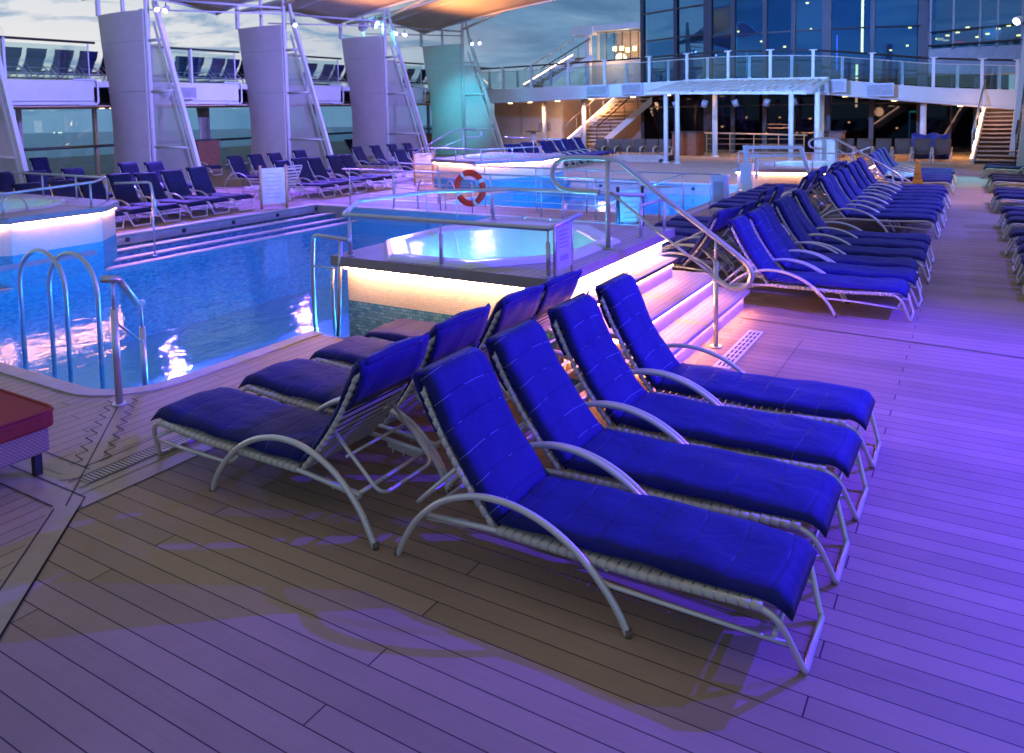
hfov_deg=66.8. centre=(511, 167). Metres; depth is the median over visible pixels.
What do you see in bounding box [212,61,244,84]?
sun lounger
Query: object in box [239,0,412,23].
canopy
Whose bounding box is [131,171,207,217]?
sun lounger
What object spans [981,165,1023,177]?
sun lounger
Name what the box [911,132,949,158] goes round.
chairs
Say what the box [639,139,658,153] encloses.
deck chair
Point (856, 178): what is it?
sun lounger
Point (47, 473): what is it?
drain grate
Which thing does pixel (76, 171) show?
sun lounger
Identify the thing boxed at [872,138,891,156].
deck chair
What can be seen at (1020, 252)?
sun lounger
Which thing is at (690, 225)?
sun lounger
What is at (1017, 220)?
sun lounger
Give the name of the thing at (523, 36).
sky
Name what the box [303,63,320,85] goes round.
sun lounger
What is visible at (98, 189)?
sun lounger
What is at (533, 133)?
table
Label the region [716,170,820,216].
sun lounger
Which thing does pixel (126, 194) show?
sun lounger
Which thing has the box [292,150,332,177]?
sun lounger
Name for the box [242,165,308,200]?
sun lounger
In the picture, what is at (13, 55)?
sun lounger
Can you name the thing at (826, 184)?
sun lounger
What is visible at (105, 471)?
drain grating
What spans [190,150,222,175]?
sun lounger
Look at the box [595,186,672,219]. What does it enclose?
railing
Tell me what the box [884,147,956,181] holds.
sun lounger
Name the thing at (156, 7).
flood lamp
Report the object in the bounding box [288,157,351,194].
sun lounger
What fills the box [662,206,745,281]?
sun lounger
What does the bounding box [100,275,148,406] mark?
handrail
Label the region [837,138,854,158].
deck chair
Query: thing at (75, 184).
railing
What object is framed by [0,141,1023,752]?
deck
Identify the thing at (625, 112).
staircase
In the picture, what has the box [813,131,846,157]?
counter
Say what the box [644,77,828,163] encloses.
pergola
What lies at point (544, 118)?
column
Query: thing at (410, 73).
sun lounger
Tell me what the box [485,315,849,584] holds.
sun lounger
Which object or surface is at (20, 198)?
ladder rail
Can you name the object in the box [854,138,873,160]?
deck chair
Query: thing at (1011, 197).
sun lounger
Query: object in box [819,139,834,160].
lectern
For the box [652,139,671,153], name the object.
deck chair
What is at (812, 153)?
railing
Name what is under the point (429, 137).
cabinet
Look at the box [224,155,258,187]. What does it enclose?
sun lounger
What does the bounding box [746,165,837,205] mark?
sun lounger
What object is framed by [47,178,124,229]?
sun lounger
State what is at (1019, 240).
sun lounger
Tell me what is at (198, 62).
sun lounger
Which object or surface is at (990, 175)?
sun lounger
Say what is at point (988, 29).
side building
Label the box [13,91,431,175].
window wall
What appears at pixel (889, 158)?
sun lounger
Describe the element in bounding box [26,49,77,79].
sun lounger
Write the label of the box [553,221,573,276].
notice
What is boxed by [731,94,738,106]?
stage lamp
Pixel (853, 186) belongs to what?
sun lounger
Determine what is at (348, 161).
sun lounger
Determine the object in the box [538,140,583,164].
sun lounger
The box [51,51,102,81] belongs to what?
sun lounger
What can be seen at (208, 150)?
cabinet
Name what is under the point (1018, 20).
flood lamp
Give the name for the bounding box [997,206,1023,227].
sun lounger
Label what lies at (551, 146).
sun lounger
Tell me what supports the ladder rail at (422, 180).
on the deck at (248, 605)
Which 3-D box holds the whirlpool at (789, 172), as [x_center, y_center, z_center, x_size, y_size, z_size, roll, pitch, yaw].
[7.049,0.387,18.593,2.700,0.970,3.050,1,5,31]
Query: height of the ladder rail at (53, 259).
1.292 m
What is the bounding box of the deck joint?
[683,317,1023,499]
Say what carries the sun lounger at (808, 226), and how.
on the deck at (248, 605)
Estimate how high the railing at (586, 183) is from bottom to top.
0.877 m
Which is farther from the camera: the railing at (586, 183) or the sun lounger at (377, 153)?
the sun lounger at (377, 153)
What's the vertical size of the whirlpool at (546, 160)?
1.190 m
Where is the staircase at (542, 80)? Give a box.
[524,38,593,87]
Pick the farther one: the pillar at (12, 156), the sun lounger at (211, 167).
the sun lounger at (211, 167)
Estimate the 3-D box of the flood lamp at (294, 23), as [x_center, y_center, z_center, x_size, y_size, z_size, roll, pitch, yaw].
[-7.179,-4.755,25.569,0.156,0.286,0.228,-5,6,-40]
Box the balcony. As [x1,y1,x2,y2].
[0,36,492,105]
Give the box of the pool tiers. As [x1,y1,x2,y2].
[0,213,358,369]
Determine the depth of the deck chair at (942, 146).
25.19 m
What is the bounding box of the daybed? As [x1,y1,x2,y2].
[0,388,53,475]
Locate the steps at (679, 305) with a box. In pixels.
[557,256,749,390]
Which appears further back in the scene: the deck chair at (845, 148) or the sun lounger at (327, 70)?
the sun lounger at (327, 70)
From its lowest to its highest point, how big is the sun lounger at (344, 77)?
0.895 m
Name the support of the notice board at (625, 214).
on the deck at (248, 605)
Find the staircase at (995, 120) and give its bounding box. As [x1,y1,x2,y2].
[970,79,1023,163]
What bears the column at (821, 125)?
on the warm floor strip
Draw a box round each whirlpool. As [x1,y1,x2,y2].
[0,192,118,296]
[330,217,674,385]
[431,152,565,205]
[734,160,873,190]
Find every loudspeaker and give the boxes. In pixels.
[172,86,197,99]
[585,85,608,96]
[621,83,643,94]
[817,79,846,92]
[865,83,894,96]
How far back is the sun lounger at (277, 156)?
22.85 m
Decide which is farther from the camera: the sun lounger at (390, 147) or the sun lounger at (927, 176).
the sun lounger at (390, 147)
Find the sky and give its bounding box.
[0,0,1014,133]
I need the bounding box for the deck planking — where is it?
[0,464,75,582]
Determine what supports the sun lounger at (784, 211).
on the deck at (248, 605)
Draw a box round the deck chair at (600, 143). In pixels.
[589,139,607,150]
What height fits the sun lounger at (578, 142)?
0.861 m
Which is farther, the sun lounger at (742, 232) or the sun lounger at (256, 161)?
the sun lounger at (256, 161)
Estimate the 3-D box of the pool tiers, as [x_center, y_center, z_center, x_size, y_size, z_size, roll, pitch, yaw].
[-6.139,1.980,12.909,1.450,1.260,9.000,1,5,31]
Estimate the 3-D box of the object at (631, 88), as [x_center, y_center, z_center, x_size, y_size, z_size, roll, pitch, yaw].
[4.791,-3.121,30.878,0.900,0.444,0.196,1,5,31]
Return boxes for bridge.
[474,49,1022,110]
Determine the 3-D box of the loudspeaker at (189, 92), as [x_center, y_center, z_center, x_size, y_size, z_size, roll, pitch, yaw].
[-10.420,-2.319,24.135,0.385,0.420,1.324,1,5,31]
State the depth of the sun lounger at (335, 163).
20.43 m
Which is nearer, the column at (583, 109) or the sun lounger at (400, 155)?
the sun lounger at (400, 155)
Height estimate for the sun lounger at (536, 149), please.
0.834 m
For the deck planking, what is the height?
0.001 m
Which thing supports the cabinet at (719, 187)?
on the deck at (248, 605)
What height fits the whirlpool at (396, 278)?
1.140 m
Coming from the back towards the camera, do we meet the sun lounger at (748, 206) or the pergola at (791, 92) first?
the pergola at (791, 92)
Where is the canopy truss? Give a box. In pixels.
[139,0,502,35]
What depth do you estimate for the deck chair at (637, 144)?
29.67 m
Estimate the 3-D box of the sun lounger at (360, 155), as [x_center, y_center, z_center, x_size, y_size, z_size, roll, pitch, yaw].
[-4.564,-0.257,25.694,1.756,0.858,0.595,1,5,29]
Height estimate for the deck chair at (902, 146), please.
0.766 m
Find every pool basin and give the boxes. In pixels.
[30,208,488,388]
[457,180,708,214]
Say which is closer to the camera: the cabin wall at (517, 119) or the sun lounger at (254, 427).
the sun lounger at (254, 427)
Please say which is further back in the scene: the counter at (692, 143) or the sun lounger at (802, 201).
the counter at (692, 143)
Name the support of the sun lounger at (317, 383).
on the deck at (248, 605)
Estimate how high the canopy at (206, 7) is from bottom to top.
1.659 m
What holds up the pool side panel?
attached to the tier coping at (453, 202)
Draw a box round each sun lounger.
[0,171,15,191]
[5,47,27,79]
[7,48,52,79]
[11,181,44,194]
[22,170,81,196]
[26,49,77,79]
[29,157,63,180]
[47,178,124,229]
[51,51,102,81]
[60,167,113,198]
[74,57,106,81]
[77,178,151,226]
[106,172,180,222]
[117,162,168,200]
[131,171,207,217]
[143,161,192,197]
[150,332,452,550]
[158,169,229,213]
[168,56,193,82]
[171,57,207,82]
[182,166,253,210]
[183,58,228,83]
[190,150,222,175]
[198,58,243,84]
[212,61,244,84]
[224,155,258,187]
[238,303,490,489]
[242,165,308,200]
[245,154,299,183]
[266,152,312,173]
[272,160,335,197]
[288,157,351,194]
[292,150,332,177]
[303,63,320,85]
[304,157,366,192]
[310,283,544,403]
[312,64,336,85]
[314,65,347,86]
[319,70,347,85]
[325,154,384,189]
[340,154,396,187]
[344,139,352,154]
[351,146,398,172]
[364,269,581,373]
[367,145,412,169]
[384,144,412,166]
[391,149,412,175]
[394,341,824,674]
[399,143,441,165]
[402,69,416,85]
[404,69,427,86]
[404,148,418,176]
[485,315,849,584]
[504,143,516,152]
[513,143,524,152]
[520,142,568,167]
[529,142,575,165]
[533,290,868,520]
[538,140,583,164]
[546,140,590,163]
[552,140,598,162]
[560,138,603,161]
[568,138,609,155]
[573,137,615,156]
[588,271,880,468]
[654,187,774,246]
[654,194,771,243]
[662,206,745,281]
[662,207,737,277]
[664,200,756,270]
[670,183,789,234]
[708,174,813,216]
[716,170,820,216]
[724,214,914,321]
[729,168,827,215]
[735,165,831,212]
[740,207,922,307]
[745,202,921,292]
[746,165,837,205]
[753,161,840,193]
[761,160,847,190]
[772,196,930,282]
[781,194,931,272]
[790,188,934,263]
[818,175,939,238]
[824,172,940,231]
[825,170,944,227]
[837,166,943,216]
[838,167,946,222]
[844,162,945,211]
[850,161,947,209]
[856,159,950,205]
[857,157,947,202]
[869,153,953,193]
[873,152,953,191]
[874,149,953,185]
[874,151,954,188]
[880,148,956,183]
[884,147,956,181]
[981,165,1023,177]
[984,163,1015,174]
[986,173,1023,187]
[988,175,1023,189]
[989,177,1023,192]
[990,187,1023,204]
[991,190,1023,208]
[993,194,1023,212]
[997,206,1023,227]
[1001,211,1023,233]
[1002,216,1023,239]
[1005,228,1023,255]
[1012,236,1023,263]
[1013,243,1023,272]
[1016,253,1023,284]
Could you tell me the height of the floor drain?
0.006 m
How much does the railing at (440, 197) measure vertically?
0.797 m
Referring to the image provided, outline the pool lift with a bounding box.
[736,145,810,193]
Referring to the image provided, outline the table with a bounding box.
[526,130,540,142]
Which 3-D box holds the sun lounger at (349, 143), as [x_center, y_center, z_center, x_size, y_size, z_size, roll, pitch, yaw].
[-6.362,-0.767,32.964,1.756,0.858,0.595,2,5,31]
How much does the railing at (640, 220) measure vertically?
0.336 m
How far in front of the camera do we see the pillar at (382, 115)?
30.42 m
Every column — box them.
[542,101,546,151]
[581,99,587,146]
[711,94,718,156]
[819,95,823,136]
[920,103,926,134]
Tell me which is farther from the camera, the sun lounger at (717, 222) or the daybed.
the sun lounger at (717, 222)
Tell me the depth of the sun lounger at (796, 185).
16.03 m
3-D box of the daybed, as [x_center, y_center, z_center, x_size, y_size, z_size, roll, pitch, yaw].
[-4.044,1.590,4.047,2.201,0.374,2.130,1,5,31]
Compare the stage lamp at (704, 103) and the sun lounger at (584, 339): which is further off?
the stage lamp at (704, 103)
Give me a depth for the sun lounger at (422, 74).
36.09 m
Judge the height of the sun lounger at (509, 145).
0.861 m
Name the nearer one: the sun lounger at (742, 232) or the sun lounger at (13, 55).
the sun lounger at (742, 232)
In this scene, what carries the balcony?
attached to the balcony deck at (103, 86)
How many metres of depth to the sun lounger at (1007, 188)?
14.66 m
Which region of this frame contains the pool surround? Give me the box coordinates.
[0,335,343,461]
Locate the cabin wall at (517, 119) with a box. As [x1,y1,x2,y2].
[494,97,640,148]
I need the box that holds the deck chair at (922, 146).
[911,139,931,162]
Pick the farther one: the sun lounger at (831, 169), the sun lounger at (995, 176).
the sun lounger at (995, 176)
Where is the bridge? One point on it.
(998, 98)
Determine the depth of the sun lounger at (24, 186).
13.91 m
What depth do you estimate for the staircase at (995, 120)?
25.02 m
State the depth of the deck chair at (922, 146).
25.49 m
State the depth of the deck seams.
4.21 m
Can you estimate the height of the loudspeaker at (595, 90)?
0.472 m
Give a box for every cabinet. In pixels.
[187,139,220,171]
[419,133,431,152]
[711,174,729,204]
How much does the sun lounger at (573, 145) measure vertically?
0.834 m
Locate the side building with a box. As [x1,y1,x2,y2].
[928,0,1023,75]
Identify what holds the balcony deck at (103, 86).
on the window wall at (104, 97)
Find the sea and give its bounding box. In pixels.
[23,124,1019,158]
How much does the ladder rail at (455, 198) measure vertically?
0.936 m
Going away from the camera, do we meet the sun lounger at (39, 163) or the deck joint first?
the deck joint
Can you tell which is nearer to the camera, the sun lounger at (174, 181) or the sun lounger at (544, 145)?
the sun lounger at (174, 181)
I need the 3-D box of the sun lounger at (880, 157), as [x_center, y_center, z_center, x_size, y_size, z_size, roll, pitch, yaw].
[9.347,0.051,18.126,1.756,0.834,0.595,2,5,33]
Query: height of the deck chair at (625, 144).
0.766 m
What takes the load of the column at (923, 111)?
on the deck at (248, 605)
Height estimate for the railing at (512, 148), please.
0.467 m
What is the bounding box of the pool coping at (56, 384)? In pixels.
[0,331,321,396]
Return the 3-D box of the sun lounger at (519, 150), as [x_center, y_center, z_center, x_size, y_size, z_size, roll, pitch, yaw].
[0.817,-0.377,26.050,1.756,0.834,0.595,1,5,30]
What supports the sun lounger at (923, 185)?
on the deck at (248, 605)
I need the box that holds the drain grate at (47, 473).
[14,396,293,495]
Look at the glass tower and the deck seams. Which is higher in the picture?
the glass tower
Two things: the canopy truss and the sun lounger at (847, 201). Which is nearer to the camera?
the sun lounger at (847, 201)
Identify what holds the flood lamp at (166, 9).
attached to the pillar at (147, 122)
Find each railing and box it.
[0,171,109,217]
[342,168,648,223]
[342,188,645,277]
[393,162,688,212]
[431,137,560,160]
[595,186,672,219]
[637,198,667,236]
[639,172,720,214]
[704,132,806,157]
[737,145,870,168]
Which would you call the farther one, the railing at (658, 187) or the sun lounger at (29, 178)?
the sun lounger at (29, 178)
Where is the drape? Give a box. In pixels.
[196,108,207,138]
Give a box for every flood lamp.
[153,1,159,11]
[162,2,169,12]
[291,18,296,26]
[358,18,367,31]
[371,16,379,28]
[1012,13,1023,24]
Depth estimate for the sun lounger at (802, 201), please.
10.08 m
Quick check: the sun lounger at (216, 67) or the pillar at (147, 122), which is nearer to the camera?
the pillar at (147, 122)
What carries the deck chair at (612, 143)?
on the deck at (248, 605)
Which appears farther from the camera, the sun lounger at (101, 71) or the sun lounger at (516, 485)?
the sun lounger at (101, 71)
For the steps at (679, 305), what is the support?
on the deck at (248, 605)
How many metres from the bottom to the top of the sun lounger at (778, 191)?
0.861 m
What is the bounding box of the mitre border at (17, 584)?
[0,393,313,633]
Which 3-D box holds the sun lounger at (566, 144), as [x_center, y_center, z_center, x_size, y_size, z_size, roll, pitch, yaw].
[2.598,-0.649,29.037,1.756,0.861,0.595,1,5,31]
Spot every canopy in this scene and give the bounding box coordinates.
[82,0,251,15]
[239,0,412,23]
[346,0,556,33]
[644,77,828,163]
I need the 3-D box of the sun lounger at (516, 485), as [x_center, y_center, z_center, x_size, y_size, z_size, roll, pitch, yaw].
[0.362,1.327,3.278,1.760,0.861,0.599,1,5,31]
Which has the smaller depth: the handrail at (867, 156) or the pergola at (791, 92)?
the handrail at (867, 156)
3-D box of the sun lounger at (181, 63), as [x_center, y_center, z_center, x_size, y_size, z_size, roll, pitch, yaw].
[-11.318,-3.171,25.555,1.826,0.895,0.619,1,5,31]
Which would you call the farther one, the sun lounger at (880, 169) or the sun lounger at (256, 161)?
the sun lounger at (256, 161)
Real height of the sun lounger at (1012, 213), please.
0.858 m
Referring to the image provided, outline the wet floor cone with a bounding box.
[911,161,923,183]
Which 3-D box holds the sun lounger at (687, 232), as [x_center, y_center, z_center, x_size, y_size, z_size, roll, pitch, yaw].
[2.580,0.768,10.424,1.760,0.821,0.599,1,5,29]
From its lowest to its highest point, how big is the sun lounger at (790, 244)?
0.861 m
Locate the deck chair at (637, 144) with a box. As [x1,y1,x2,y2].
[626,139,645,153]
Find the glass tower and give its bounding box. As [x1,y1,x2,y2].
[640,0,1008,152]
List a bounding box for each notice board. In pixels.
[259,164,288,208]
[413,150,433,184]
[616,186,643,225]
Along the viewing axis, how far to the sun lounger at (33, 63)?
21.35 m
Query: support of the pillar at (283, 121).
on the deck at (248, 605)
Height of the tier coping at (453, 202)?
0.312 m
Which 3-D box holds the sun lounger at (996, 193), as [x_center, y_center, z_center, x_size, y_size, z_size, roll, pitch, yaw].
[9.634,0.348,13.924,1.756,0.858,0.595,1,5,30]
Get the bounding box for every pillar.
[0,55,28,183]
[95,0,200,182]
[235,0,332,170]
[339,8,429,161]
[419,22,504,153]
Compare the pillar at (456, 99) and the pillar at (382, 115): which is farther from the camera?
the pillar at (456, 99)
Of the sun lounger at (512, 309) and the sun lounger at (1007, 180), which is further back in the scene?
the sun lounger at (1007, 180)
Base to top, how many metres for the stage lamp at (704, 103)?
0.511 m
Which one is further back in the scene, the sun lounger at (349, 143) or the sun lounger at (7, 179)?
the sun lounger at (349, 143)
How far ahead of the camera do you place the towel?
17.32 m
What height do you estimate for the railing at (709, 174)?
0.766 m
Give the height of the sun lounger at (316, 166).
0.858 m
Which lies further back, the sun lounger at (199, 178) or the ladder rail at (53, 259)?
the sun lounger at (199, 178)
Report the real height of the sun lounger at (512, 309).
0.868 m
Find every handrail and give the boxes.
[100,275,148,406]
[114,181,157,255]
[311,234,350,336]
[414,128,481,158]
[550,155,753,348]
[808,137,903,183]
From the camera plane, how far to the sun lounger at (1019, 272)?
8.52 m
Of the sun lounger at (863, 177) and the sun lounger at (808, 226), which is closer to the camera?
the sun lounger at (808, 226)
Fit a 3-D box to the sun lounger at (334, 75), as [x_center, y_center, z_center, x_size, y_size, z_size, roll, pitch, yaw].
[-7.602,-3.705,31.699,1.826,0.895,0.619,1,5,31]
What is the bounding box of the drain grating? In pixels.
[80,394,281,482]
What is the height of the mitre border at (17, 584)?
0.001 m
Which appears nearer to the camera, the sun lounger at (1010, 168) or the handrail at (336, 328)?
the handrail at (336, 328)
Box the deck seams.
[0,398,267,638]
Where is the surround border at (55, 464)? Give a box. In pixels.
[26,362,348,474]
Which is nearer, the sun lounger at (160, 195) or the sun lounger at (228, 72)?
the sun lounger at (160, 195)
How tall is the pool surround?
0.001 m
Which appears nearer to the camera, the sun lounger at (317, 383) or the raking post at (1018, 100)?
the sun lounger at (317, 383)
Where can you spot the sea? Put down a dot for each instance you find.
(36, 140)
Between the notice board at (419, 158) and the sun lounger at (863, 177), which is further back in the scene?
the notice board at (419, 158)
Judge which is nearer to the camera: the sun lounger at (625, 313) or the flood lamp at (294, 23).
the sun lounger at (625, 313)
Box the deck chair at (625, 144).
[613,139,632,156]
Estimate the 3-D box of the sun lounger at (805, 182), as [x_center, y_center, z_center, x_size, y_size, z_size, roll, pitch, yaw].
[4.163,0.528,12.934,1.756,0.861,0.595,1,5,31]
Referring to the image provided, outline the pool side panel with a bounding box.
[116,181,736,245]
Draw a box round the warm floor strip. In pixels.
[660,153,866,160]
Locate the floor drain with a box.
[713,330,763,368]
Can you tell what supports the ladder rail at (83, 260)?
in the pool water
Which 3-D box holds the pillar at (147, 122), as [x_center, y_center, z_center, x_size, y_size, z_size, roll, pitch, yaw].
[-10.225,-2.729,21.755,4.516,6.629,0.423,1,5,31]
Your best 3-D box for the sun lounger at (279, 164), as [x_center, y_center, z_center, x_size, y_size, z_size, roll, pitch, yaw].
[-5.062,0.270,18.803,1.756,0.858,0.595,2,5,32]
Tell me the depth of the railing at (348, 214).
6.58 m
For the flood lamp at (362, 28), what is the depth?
30.44 m
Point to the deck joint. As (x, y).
(864, 335)
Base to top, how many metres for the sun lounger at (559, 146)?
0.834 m
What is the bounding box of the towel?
[885,170,913,177]
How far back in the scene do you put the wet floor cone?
16.39 m
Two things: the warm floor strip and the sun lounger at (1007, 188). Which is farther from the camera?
the warm floor strip
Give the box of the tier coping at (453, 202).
[0,179,736,291]
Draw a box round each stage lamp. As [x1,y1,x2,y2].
[701,94,707,107]
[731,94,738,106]
[763,94,769,106]
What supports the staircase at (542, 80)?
on the bridge
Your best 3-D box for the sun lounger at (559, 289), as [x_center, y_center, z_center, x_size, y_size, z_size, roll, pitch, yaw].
[-0.317,1.155,5.753,1.795,0.862,0.611,1,5,31]
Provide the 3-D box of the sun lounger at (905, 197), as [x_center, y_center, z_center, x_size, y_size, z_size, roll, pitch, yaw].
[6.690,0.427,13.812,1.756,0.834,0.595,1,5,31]
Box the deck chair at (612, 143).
[601,139,619,156]
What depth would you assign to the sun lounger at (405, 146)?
28.07 m
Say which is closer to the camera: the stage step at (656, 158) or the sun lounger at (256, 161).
the sun lounger at (256, 161)
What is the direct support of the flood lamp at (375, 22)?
attached to the canopy truss
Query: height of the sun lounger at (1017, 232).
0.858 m
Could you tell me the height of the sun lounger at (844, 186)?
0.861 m
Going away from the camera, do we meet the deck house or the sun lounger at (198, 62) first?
the sun lounger at (198, 62)
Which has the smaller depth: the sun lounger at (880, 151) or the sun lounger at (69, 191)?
the sun lounger at (69, 191)
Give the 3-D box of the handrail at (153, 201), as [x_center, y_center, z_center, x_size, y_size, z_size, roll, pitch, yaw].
[-5.920,0.832,12.384,0.695,1.220,0.253,-1,4,5]
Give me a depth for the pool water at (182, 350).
12.22 m
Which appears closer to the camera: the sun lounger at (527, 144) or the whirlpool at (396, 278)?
the whirlpool at (396, 278)
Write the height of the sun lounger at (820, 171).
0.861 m
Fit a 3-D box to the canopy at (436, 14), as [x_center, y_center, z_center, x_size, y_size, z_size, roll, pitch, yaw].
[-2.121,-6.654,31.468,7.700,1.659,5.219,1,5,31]
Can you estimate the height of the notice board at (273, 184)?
0.920 m
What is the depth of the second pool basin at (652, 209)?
20.56 m
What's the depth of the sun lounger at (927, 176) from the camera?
17.35 m
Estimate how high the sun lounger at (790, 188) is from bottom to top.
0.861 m
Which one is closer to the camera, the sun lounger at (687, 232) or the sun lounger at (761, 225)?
the sun lounger at (761, 225)
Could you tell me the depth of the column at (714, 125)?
29.77 m
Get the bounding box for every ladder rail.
[0,195,28,210]
[17,248,73,382]
[47,251,105,388]
[417,179,428,228]
[445,180,457,219]
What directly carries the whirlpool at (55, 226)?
on the deck at (248, 605)
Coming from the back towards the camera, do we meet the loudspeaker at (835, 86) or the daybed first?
the loudspeaker at (835, 86)
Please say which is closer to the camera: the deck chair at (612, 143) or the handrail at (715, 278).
the handrail at (715, 278)
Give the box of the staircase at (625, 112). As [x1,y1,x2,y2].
[563,79,651,146]
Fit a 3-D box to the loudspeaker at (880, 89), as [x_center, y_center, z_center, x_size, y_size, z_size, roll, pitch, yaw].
[12.688,-2.664,26.755,0.900,0.478,0.196,1,5,31]
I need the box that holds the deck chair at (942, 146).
[931,139,952,163]
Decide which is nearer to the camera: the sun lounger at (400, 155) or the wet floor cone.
the wet floor cone
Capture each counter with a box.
[671,131,705,155]
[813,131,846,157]
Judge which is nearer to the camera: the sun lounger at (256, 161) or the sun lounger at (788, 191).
the sun lounger at (788, 191)
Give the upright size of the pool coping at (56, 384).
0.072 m
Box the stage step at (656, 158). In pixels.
[615,154,673,162]
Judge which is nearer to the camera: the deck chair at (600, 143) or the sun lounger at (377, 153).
the sun lounger at (377, 153)
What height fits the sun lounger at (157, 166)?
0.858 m
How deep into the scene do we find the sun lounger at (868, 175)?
15.26 m
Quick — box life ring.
[454,169,485,212]
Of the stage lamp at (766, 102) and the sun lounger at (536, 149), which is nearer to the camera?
the stage lamp at (766, 102)
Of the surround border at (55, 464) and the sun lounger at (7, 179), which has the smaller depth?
the surround border at (55, 464)
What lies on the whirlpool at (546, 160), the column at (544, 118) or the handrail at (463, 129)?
the handrail at (463, 129)
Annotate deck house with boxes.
[572,22,640,85]
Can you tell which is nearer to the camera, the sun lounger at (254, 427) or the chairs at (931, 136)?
the sun lounger at (254, 427)
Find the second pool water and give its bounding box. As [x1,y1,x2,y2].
[502,193,708,213]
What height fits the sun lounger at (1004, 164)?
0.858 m
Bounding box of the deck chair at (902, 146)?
[891,138,911,162]
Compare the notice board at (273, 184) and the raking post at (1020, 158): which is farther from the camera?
the raking post at (1020, 158)
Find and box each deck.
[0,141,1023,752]
[93,81,429,93]
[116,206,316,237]
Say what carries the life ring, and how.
attached to the railing at (440, 197)
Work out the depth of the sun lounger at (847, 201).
12.21 m
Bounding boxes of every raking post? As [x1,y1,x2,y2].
[1008,34,1023,159]
[1015,106,1023,173]

